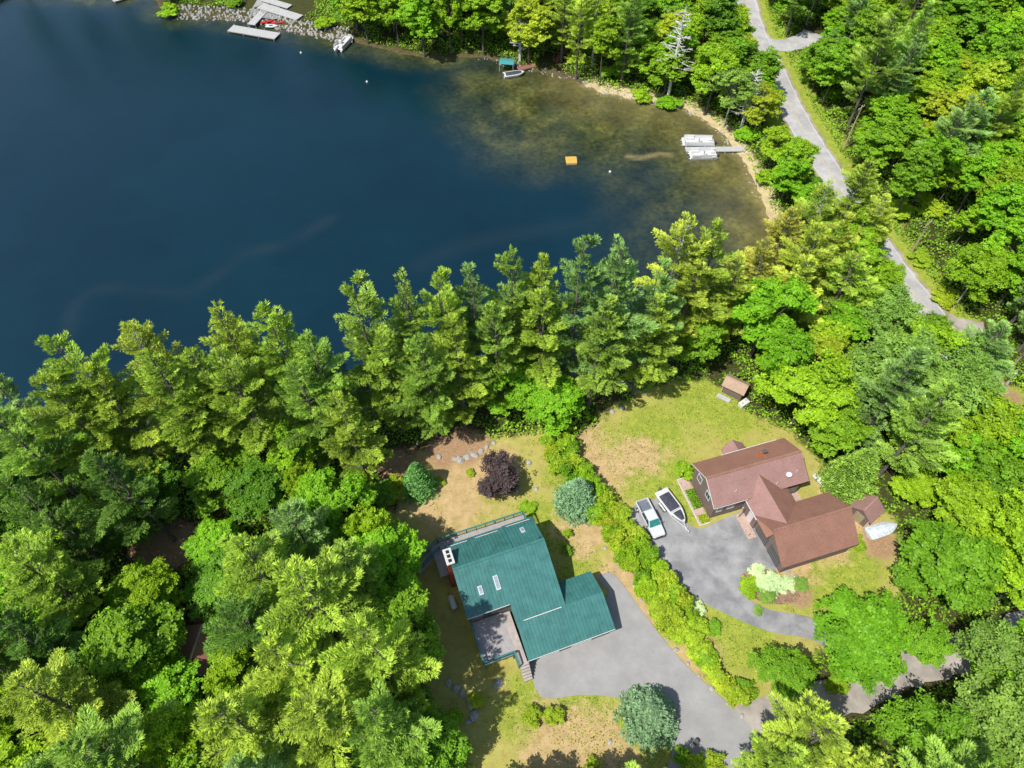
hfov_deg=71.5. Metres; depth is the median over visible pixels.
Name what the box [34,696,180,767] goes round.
pine tree
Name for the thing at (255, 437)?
pine tree
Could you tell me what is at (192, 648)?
cottage
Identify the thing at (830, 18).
maple tree
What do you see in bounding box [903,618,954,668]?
maple tree
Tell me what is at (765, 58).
maple tree
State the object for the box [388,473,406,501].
shrub
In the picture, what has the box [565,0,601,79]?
pine tree
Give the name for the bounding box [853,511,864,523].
door
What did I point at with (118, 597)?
maple tree
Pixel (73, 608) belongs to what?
pine tree
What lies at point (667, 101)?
shrub
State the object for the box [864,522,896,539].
covered boat
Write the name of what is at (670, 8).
birch tree
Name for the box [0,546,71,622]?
maple tree
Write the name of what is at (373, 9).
maple tree
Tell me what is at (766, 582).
shrub
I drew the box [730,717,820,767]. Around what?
pine tree
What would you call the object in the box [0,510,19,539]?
maple tree
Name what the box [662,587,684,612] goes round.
shrub
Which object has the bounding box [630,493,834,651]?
parking driveway
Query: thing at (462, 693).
boulder
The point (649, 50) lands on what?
maple tree
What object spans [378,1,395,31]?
pine tree
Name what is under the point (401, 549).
maple tree
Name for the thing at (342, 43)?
pontoon boat
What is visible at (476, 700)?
shrub
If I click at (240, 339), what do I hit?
pine tree
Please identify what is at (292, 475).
maple tree
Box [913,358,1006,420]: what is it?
birch tree
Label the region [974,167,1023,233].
maple tree
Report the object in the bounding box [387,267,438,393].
pine tree
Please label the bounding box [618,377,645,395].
garden path
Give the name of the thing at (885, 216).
pine tree
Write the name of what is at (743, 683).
shrub
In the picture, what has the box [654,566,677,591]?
shrub
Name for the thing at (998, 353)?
pine tree
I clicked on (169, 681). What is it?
maple tree
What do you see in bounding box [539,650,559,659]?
garage door
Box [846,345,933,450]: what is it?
pine tree
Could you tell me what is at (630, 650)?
asphalt driveway
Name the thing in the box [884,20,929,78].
maple tree
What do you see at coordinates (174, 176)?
lake water
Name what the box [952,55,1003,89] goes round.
maple tree
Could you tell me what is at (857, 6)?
pine tree
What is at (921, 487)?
maple tree
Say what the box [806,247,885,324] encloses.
pine tree
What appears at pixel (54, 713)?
maple tree
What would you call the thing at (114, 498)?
pine tree
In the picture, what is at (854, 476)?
maple tree
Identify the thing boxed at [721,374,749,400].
lean shed
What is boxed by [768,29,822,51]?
side road
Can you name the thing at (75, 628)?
maple tree
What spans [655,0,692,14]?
maple tree
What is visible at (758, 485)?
brown roof house
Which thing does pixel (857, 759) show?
pine tree
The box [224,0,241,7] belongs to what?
shrub
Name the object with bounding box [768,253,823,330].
pine tree
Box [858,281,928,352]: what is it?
birch tree
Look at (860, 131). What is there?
maple tree
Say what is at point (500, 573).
green roof house
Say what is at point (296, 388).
pine tree
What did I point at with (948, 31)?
maple tree
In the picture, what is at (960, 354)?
birch tree
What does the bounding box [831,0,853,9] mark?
maple tree
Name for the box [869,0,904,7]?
maple tree
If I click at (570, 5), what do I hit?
maple tree
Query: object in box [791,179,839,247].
pine tree
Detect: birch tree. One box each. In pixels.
[560,4,583,49]
[660,1,697,30]
[705,61,763,127]
[722,4,751,29]
[742,81,783,128]
[744,32,758,55]
[805,0,833,24]
[821,28,843,43]
[838,207,891,256]
[845,324,950,410]
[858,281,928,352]
[871,687,1005,767]
[884,316,911,336]
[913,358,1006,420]
[935,328,995,397]
[941,50,973,72]
[941,668,1023,767]
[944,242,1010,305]
[951,616,1023,684]
[961,152,982,203]
[984,752,1012,767]
[1018,128,1023,146]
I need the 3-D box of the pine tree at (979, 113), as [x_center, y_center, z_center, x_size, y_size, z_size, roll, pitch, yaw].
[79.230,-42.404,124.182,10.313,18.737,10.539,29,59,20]
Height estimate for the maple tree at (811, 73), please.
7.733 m
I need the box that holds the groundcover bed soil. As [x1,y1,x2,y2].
[740,569,799,603]
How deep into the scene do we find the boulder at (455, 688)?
79.09 m
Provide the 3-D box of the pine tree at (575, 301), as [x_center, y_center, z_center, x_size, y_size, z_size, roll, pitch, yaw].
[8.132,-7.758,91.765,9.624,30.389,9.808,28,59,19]
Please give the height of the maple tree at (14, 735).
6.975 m
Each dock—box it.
[227,25,280,39]
[247,10,265,26]
[517,63,543,69]
[685,146,744,152]
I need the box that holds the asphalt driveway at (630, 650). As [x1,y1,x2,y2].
[520,572,763,767]
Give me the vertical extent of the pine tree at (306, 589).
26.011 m
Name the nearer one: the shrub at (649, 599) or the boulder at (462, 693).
the boulder at (462, 693)
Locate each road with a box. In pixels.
[735,610,1023,735]
[737,0,957,369]
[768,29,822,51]
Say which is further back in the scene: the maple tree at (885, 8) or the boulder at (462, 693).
the maple tree at (885, 8)
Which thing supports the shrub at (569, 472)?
on the ground at (463, 666)
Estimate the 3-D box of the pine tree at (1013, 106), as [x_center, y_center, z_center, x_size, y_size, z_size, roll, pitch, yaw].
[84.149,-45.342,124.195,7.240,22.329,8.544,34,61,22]
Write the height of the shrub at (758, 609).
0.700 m
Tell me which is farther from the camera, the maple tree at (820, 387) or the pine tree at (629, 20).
the pine tree at (629, 20)
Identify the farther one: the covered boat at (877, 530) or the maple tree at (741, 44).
the maple tree at (741, 44)
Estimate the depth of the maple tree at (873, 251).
107.89 m
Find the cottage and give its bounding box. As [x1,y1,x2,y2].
[177,624,215,677]
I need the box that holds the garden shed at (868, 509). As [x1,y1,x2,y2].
[850,494,884,527]
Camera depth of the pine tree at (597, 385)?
90.45 m
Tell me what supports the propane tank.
on the ground at (463, 666)
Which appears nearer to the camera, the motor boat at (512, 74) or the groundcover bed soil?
the groundcover bed soil
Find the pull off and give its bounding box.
[948,313,984,337]
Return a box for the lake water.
[0,0,770,444]
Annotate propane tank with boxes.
[448,595,456,609]
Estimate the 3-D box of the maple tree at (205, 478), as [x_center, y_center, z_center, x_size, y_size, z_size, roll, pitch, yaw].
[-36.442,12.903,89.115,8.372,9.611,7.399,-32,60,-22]
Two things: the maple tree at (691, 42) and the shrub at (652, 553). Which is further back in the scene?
the maple tree at (691, 42)
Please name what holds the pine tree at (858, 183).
on the ground at (463, 666)
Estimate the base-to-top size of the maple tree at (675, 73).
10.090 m
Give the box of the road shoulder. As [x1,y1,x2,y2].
[757,0,989,388]
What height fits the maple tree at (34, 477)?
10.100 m
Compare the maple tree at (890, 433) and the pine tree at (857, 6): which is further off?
the pine tree at (857, 6)
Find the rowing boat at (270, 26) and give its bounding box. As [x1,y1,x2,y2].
[265,24,277,27]
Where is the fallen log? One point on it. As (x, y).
(1008, 381)
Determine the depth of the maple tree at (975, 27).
144.46 m
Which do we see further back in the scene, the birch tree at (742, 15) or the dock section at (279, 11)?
the dock section at (279, 11)
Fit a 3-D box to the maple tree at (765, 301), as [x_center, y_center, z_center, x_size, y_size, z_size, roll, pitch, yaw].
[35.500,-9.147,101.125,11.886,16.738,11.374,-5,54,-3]
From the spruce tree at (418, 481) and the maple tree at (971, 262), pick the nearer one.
the spruce tree at (418, 481)
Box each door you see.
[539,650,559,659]
[571,639,591,647]
[746,511,752,522]
[756,525,768,545]
[767,544,779,566]
[788,485,798,492]
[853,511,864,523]
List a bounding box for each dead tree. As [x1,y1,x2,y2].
[510,12,526,61]
[656,5,693,95]
[730,69,764,128]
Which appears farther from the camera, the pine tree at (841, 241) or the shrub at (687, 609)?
the pine tree at (841, 241)
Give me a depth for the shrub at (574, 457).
93.74 m
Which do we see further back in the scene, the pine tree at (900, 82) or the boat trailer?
the pine tree at (900, 82)
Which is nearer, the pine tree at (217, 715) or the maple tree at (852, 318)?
the pine tree at (217, 715)
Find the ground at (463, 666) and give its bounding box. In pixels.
[5,0,1023,767]
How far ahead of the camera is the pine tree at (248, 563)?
70.86 m
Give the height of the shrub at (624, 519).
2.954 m
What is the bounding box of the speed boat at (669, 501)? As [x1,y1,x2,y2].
[655,487,684,522]
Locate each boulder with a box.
[445,679,450,686]
[450,684,459,691]
[457,456,463,463]
[459,689,464,697]
[463,454,470,459]
[464,719,471,724]
[466,700,473,710]
[469,710,478,721]
[470,452,478,457]
[492,677,503,688]
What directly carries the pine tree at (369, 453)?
on the ground at (463, 666)
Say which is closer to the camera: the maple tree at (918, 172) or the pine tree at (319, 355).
the pine tree at (319, 355)
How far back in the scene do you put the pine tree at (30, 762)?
63.79 m
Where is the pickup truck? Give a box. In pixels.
[635,497,664,539]
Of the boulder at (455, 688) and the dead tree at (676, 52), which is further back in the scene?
the dead tree at (676, 52)
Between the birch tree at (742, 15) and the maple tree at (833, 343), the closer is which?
the maple tree at (833, 343)
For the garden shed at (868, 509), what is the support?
on the ground at (463, 666)
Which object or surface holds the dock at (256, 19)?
in the lake water
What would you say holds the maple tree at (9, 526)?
on the ground at (463, 666)
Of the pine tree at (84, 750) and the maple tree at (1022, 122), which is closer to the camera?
the pine tree at (84, 750)
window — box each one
[697,473,702,484]
[705,490,710,501]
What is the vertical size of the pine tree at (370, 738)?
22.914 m
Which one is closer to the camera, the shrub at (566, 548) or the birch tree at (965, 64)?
the shrub at (566, 548)
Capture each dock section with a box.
[257,3,302,19]
[260,0,291,8]
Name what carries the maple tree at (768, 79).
on the ground at (463, 666)
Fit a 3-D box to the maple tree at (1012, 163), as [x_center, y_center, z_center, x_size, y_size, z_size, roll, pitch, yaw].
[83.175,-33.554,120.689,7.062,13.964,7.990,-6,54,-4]
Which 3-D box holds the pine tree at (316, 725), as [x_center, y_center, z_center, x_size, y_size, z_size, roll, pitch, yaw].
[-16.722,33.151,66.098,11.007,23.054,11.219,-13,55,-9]
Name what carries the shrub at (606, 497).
on the ground at (463, 666)
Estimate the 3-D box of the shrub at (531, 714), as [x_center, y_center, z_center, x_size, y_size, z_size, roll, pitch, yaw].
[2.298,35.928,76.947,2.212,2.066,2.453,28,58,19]
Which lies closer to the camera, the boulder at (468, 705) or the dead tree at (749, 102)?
the boulder at (468, 705)
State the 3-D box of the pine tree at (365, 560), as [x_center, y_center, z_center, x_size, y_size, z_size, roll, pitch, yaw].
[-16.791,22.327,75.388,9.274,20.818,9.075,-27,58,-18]
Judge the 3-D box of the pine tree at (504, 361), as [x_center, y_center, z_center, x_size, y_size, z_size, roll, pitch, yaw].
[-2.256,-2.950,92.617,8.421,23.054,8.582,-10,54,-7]
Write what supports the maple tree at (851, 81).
on the ground at (463, 666)
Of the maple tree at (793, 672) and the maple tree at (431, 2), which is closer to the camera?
the maple tree at (793, 672)
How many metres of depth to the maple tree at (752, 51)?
144.10 m
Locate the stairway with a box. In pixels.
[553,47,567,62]
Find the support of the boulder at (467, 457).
on the ground at (463, 666)
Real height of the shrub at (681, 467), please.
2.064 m
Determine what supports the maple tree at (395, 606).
on the ground at (463, 666)
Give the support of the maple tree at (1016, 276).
on the ground at (463, 666)
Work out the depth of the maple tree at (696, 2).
157.96 m
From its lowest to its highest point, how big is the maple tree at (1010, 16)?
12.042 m
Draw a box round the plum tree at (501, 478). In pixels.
[476,448,522,499]
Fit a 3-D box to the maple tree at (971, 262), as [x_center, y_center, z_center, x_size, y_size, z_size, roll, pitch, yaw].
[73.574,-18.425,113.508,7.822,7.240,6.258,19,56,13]
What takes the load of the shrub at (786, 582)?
on the groundcover bed soil
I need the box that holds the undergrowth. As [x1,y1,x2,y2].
[2,0,1023,767]
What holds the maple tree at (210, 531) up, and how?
on the ground at (463, 666)
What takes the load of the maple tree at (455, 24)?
on the ground at (463, 666)
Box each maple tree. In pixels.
[0,438,64,486]
[0,466,40,538]
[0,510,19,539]
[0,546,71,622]
[0,593,11,619]
[0,682,32,740]
[0,728,22,748]
[0,736,48,767]
[24,614,82,665]
[40,695,74,727]
[51,431,104,473]
[53,493,98,550]
[77,593,187,699]
[97,556,151,616]
[98,507,156,550]
[117,556,184,609]
[119,452,181,521]
[120,651,205,725]
[133,700,218,767]
[154,747,224,767]
[180,449,245,518]
[180,516,240,566]
[181,544,255,621]
[201,645,266,701]
[202,591,255,633]
[204,624,222,663]
[221,445,264,467]
[222,456,288,523]
[265,419,318,482]
[276,490,305,533]
[280,460,315,494]
[293,466,377,547]
[328,0,336,6]
[331,0,364,30]
[337,0,383,44]
[339,504,400,545]
[346,697,432,767]
[349,522,427,603]
[355,581,446,666]
[359,472,397,511]
[378,0,408,45]
[393,0,442,57]
[418,703,472,767]
[428,0,448,35]
[431,0,461,52]
[442,0,476,43]
[457,0,505,51]
[469,357,534,415]
[500,8,528,51]
[505,0,554,64]
[523,374,586,436]
[535,9,558,55]
[544,0,568,38]
[565,0,603,38]
[588,13,622,86]
[594,1,614,18]
[602,0,633,35]
[607,0,623,25]
[624,0,662,25]
[624,20,659,69]
[630,39,670,86]
[647,49,690,95]
[652,20,666,41]
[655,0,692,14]
[656,9,692,41]
[660,28,698,84]
[673,311,727,367]
[674,13,704,60]
[688,0,701,12]
[688,5,697,13]
[689,42,741,113]
[691,32,740,80]
[696,0,716,45]
[702,0,743,38]
[718,26,747,41]
[722,36,754,67]
[728,275,821,358]
[732,79,762,118]
[737,5,750,27]
[739,41,761,67]
[741,25,756,43]
[744,60,780,77]
[746,643,819,700]
[747,45,784,86]
[750,64,776,86]
[752,347,859,428]
[753,349,776,374]
[756,325,815,399]
[759,125,792,168]
[760,85,785,118]
[766,135,820,192]
[767,156,810,205]
[773,0,808,26]
[789,169,823,194]
[792,184,811,219]
[795,183,830,231]
[799,37,838,82]
[800,332,849,395]
[805,397,877,457]
[806,57,825,92]
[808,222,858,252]
[808,318,853,361]
[811,585,912,696]
[813,296,872,350]
[814,37,868,104]
[815,447,879,504]
[818,0,841,15]
[820,24,844,37]
[821,7,845,29]
[829,265,911,320]
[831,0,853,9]
[835,0,873,38]
[836,55,878,86]
[841,342,872,375]
[848,235,885,278]
[849,5,897,62]
[852,113,908,171]
[855,124,872,146]
[859,91,920,129]
[868,255,906,278]
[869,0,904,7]
[872,2,910,22]
[883,399,950,454]
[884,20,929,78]
[885,115,929,169]
[888,144,944,218]
[888,464,941,507]
[889,518,1006,612]
[894,35,937,94]
[897,315,968,364]
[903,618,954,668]
[904,67,954,114]
[910,131,967,204]
[914,2,960,28]
[916,24,946,52]
[918,42,962,76]
[920,0,951,15]
[921,86,984,130]
[923,310,954,330]
[924,118,958,149]
[928,14,956,38]
[929,64,966,90]
[932,469,1009,539]
[933,36,963,66]
[936,155,973,203]
[937,26,963,46]
[938,429,994,480]
[941,0,991,38]
[946,388,1023,454]
[950,152,1003,215]
[950,199,989,248]
[951,244,993,282]
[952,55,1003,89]
[954,59,1012,104]
[959,24,971,47]
[960,438,1023,509]
[962,48,984,72]
[964,137,1023,194]
[965,7,1004,53]
[965,487,1023,566]
[968,177,1023,240]
[969,653,1023,722]
[973,16,1023,56]
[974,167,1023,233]
[980,215,1023,267]
[981,34,1023,87]
[982,7,1023,34]
[982,72,1023,122]
[984,416,1023,495]
[985,90,1023,135]
[986,0,1012,14]
[989,527,1023,611]
[991,240,1023,306]
[995,122,1022,144]
[997,150,1023,175]
[1008,0,1023,11]
[1009,118,1023,145]
[1010,53,1023,74]
[1011,617,1023,649]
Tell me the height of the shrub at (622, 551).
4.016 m
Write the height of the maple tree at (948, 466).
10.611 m
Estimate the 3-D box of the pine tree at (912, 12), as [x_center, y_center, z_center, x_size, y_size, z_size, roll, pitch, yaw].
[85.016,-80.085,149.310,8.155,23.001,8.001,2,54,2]
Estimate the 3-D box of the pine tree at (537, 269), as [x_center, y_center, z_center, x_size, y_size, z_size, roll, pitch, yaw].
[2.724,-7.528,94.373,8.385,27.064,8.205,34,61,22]
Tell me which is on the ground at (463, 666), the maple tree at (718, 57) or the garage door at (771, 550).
the maple tree at (718, 57)
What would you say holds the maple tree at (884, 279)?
on the ground at (463, 666)
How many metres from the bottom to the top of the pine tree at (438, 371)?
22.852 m
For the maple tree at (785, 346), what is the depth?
92.07 m
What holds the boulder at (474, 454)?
on the ground at (463, 666)
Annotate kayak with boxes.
[261,19,274,23]
[271,21,284,23]
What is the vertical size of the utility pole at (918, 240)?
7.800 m
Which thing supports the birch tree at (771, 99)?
on the ground at (463, 666)
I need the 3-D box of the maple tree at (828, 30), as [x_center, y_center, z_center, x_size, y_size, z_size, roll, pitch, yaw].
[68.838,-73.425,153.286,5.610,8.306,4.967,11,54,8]
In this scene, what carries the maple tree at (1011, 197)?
on the ground at (463, 666)
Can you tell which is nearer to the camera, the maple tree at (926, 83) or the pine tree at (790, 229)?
the pine tree at (790, 229)
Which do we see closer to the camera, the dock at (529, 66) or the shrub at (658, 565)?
the shrub at (658, 565)
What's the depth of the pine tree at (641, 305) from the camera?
91.10 m
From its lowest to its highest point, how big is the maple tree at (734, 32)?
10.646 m
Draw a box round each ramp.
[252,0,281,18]
[716,393,730,402]
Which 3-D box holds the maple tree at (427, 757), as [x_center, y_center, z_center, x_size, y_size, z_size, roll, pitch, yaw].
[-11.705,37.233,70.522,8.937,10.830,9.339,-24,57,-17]
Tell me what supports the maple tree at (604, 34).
on the ground at (463, 666)
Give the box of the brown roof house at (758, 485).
[690,438,859,572]
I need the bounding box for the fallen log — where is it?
[1004,368,1022,386]
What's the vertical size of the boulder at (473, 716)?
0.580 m
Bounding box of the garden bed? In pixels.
[677,477,710,525]
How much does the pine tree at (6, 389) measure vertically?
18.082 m
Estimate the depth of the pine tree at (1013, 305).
107.63 m
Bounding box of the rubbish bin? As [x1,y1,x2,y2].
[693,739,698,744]
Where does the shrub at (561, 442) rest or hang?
on the ground at (463, 666)
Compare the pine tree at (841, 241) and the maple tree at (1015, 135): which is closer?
the pine tree at (841, 241)
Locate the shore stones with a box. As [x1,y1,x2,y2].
[176,4,760,197]
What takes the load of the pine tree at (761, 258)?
on the ground at (463, 666)
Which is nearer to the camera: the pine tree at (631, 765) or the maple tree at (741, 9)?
the pine tree at (631, 765)
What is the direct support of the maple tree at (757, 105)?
on the ground at (463, 666)
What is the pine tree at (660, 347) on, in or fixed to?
on the ground at (463, 666)
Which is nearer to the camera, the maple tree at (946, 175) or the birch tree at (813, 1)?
the maple tree at (946, 175)
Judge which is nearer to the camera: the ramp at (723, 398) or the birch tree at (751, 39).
the ramp at (723, 398)
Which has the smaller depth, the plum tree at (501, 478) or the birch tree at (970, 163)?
the plum tree at (501, 478)
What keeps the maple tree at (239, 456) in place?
on the ground at (463, 666)
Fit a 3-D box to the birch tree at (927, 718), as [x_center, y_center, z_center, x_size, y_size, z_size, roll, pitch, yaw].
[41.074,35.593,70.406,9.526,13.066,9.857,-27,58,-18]
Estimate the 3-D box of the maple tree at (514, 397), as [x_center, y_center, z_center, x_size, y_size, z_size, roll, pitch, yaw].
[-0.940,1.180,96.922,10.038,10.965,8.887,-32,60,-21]
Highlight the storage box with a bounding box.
[738,398,749,408]
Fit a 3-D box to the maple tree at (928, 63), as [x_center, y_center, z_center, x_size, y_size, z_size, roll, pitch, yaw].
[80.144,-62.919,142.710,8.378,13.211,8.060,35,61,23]
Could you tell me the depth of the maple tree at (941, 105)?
130.49 m
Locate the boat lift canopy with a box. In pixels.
[499,58,514,70]
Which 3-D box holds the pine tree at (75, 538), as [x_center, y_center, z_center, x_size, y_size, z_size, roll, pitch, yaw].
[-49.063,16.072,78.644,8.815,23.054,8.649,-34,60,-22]
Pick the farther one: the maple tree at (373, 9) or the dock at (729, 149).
the maple tree at (373, 9)
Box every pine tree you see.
[0,373,63,443]
[0,405,96,507]
[0,446,11,458]
[0,473,121,581]
[0,524,104,633]
[0,601,48,686]
[0,604,90,698]
[0,647,137,760]
[6,753,92,767]
[22,372,143,471]
[34,330,143,453]
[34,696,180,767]
[71,360,179,473]
[76,448,179,546]
[109,319,203,443]
[132,350,235,465]
[172,347,253,455]
[190,666,288,767]
[196,344,294,454]
[198,300,279,413]
[202,585,297,678]
[213,528,325,610]
[220,736,313,767]
[239,626,344,718]
[243,298,330,425]
[255,545,377,698]
[263,496,335,580]
[273,359,353,467]
[273,658,382,767]
[281,328,371,426]
[311,389,393,485]
[317,607,442,712]
[319,535,393,630]
[333,269,409,423]
[338,679,442,767]
[361,324,423,434]
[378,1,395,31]
[386,332,463,439]
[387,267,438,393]
[416,266,482,399]
[425,311,494,426]
[436,261,494,365]
[467,301,524,400]
[471,244,541,371]
[497,0,520,40]
[500,285,577,388]
[505,252,566,360]
[531,0,555,8]
[535,233,620,377]
[541,0,584,61]
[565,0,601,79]
[566,292,644,406]
[571,233,660,378]
[578,0,620,66]
[607,0,647,84]
[616,292,683,396]
[624,759,666,767]
[625,256,686,384]
[633,211,711,307]
[665,258,715,360]
[669,217,742,342]
[704,255,757,341]
[723,236,790,325]
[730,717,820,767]
[748,204,806,283]
[750,689,850,767]
[757,219,841,294]
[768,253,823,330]
[782,0,806,35]
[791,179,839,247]
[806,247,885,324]
[815,211,865,292]
[818,738,888,767]
[823,157,880,228]
[835,0,878,37]
[841,0,911,126]
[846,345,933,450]
[858,193,899,248]
[862,377,969,477]
[867,32,926,109]
[883,0,938,109]
[896,734,996,767]
[902,0,941,25]
[916,94,980,180]
[938,86,1000,176]
[948,319,1016,395]
[970,69,1023,142]
[1007,280,1023,325]
[1015,310,1023,352]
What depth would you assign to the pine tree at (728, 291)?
97.52 m
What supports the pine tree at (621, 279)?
on the ground at (463, 666)
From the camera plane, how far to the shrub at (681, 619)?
81.38 m
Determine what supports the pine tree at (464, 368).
on the ground at (463, 666)
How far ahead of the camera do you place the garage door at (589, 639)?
81.72 m
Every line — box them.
[737,3,939,355]
[746,1,976,402]
[755,0,952,326]
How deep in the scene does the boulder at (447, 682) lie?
79.43 m
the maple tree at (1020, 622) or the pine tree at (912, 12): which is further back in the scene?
the pine tree at (912, 12)
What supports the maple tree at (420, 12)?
on the ground at (463, 666)
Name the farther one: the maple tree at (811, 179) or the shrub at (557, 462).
the maple tree at (811, 179)
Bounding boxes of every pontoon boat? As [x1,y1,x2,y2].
[333,35,352,52]
[680,135,716,146]
[687,148,718,160]
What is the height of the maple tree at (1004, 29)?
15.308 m
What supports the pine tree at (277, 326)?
on the ground at (463, 666)
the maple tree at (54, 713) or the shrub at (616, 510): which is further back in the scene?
the shrub at (616, 510)
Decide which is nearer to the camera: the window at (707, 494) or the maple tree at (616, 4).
the window at (707, 494)
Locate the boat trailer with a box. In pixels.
[657,497,688,531]
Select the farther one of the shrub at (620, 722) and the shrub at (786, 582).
the shrub at (786, 582)
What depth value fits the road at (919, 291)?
138.27 m
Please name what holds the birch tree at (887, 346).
on the ground at (463, 666)
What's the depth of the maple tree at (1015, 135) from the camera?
127.28 m
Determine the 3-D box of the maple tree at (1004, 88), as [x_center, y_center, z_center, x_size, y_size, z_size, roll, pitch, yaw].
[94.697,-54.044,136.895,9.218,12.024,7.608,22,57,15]
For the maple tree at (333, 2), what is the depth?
162.67 m
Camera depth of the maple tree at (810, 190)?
117.57 m
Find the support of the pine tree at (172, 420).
on the ground at (463, 666)
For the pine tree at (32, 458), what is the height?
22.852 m
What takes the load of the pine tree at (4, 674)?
on the ground at (463, 666)
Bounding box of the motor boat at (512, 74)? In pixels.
[502,70,523,78]
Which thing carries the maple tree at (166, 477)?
on the ground at (463, 666)
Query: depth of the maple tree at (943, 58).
138.78 m
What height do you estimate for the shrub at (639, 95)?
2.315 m
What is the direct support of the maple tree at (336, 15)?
on the ground at (463, 666)
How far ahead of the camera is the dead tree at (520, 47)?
153.68 m
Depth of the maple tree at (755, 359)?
101.33 m
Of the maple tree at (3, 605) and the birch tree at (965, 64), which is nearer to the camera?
the maple tree at (3, 605)
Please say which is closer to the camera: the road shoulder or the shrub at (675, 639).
the shrub at (675, 639)
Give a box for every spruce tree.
[399,461,439,504]
[551,477,597,526]
[612,684,679,758]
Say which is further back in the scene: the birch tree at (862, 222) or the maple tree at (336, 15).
the maple tree at (336, 15)
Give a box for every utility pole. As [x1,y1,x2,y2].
[842,105,864,150]
[910,220,932,252]
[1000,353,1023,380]
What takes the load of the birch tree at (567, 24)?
on the ground at (463, 666)
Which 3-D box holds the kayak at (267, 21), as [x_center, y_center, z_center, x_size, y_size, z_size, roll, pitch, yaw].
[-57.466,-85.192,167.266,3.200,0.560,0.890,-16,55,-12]
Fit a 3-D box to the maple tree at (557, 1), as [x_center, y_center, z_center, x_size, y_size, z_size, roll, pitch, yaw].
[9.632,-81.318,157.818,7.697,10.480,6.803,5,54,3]
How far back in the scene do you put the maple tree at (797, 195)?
121.12 m
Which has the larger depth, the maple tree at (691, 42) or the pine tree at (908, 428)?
the maple tree at (691, 42)
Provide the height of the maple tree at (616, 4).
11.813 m
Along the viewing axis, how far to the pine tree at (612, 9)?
144.63 m
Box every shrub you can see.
[157,2,179,17]
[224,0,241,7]
[313,16,335,28]
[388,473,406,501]
[433,475,445,486]
[444,707,464,723]
[465,468,474,476]
[467,691,487,708]
[518,499,537,514]
[520,703,543,729]
[537,433,556,448]
[543,441,559,458]
[543,705,565,726]
[545,446,561,463]
[548,453,568,474]
[555,430,568,439]
[556,432,582,453]
[559,440,578,455]
[559,463,581,483]
[561,544,573,556]
[562,528,573,538]
[563,50,586,63]
[568,450,585,468]
[571,458,592,473]
[575,468,601,485]
[582,498,596,519]
[583,753,602,767]
[589,501,609,525]
[591,482,612,504]
[595,491,618,511]
[596,512,618,526]
[600,523,621,541]
[601,66,621,76]
[606,528,628,551]
[609,501,624,515]
[612,501,632,526]
[613,542,638,562]
[618,551,648,573]
[619,514,636,530]
[619,716,628,730]
[621,523,645,546]
[629,530,651,552]
[631,88,652,102]
[632,568,652,586]
[633,571,660,599]
[637,544,659,568]
[643,594,664,607]
[646,595,671,617]
[647,558,668,574]
[648,598,681,632]
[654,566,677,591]
[655,94,683,109]
[659,577,686,600]
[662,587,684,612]
[664,624,686,644]
[665,608,687,638]
[672,744,691,767]
[673,460,694,480]
[674,591,694,609]
[679,624,704,649]
[682,602,699,624]
[683,751,708,767]
[684,594,705,615]
[686,616,710,635]
[686,638,712,662]
[691,648,718,668]
[700,654,725,681]
[705,749,726,767]
[707,617,721,636]
[710,672,731,695]
[721,677,754,706]
[721,683,740,708]
[733,126,761,140]
[735,677,758,699]
[738,575,760,599]
[747,563,780,598]
[753,605,763,616]
[754,168,776,183]
[757,588,776,603]
[772,573,795,594]
[793,576,808,592]
[821,88,844,98]
[823,667,850,695]
[854,534,866,550]
[887,197,918,219]
[908,248,933,267]
[915,192,948,217]
[930,284,960,309]
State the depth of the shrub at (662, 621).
81.77 m
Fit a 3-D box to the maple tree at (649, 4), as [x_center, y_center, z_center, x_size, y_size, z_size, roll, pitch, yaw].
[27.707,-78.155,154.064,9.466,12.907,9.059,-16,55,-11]
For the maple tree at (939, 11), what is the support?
on the ground at (463, 666)
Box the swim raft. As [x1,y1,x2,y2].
[565,156,576,164]
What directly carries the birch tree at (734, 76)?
on the ground at (463, 666)
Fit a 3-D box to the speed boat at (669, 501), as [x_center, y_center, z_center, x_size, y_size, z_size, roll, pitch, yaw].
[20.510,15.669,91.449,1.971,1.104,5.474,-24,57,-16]
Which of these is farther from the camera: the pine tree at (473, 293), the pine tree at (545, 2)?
the pine tree at (545, 2)
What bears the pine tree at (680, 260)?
on the ground at (463, 666)
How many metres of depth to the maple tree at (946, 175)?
121.09 m
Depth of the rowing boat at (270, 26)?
165.78 m
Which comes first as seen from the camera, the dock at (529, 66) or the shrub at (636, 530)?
the shrub at (636, 530)
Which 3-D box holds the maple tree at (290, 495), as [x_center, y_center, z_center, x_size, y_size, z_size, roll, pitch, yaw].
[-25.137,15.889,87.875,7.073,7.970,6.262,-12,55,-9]
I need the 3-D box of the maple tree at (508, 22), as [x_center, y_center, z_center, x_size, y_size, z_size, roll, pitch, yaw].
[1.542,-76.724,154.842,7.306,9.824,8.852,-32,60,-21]
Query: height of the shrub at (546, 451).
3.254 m
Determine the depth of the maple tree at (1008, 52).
133.30 m
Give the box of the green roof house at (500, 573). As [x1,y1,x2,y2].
[419,511,614,681]
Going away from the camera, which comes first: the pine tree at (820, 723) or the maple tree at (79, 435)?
the pine tree at (820, 723)

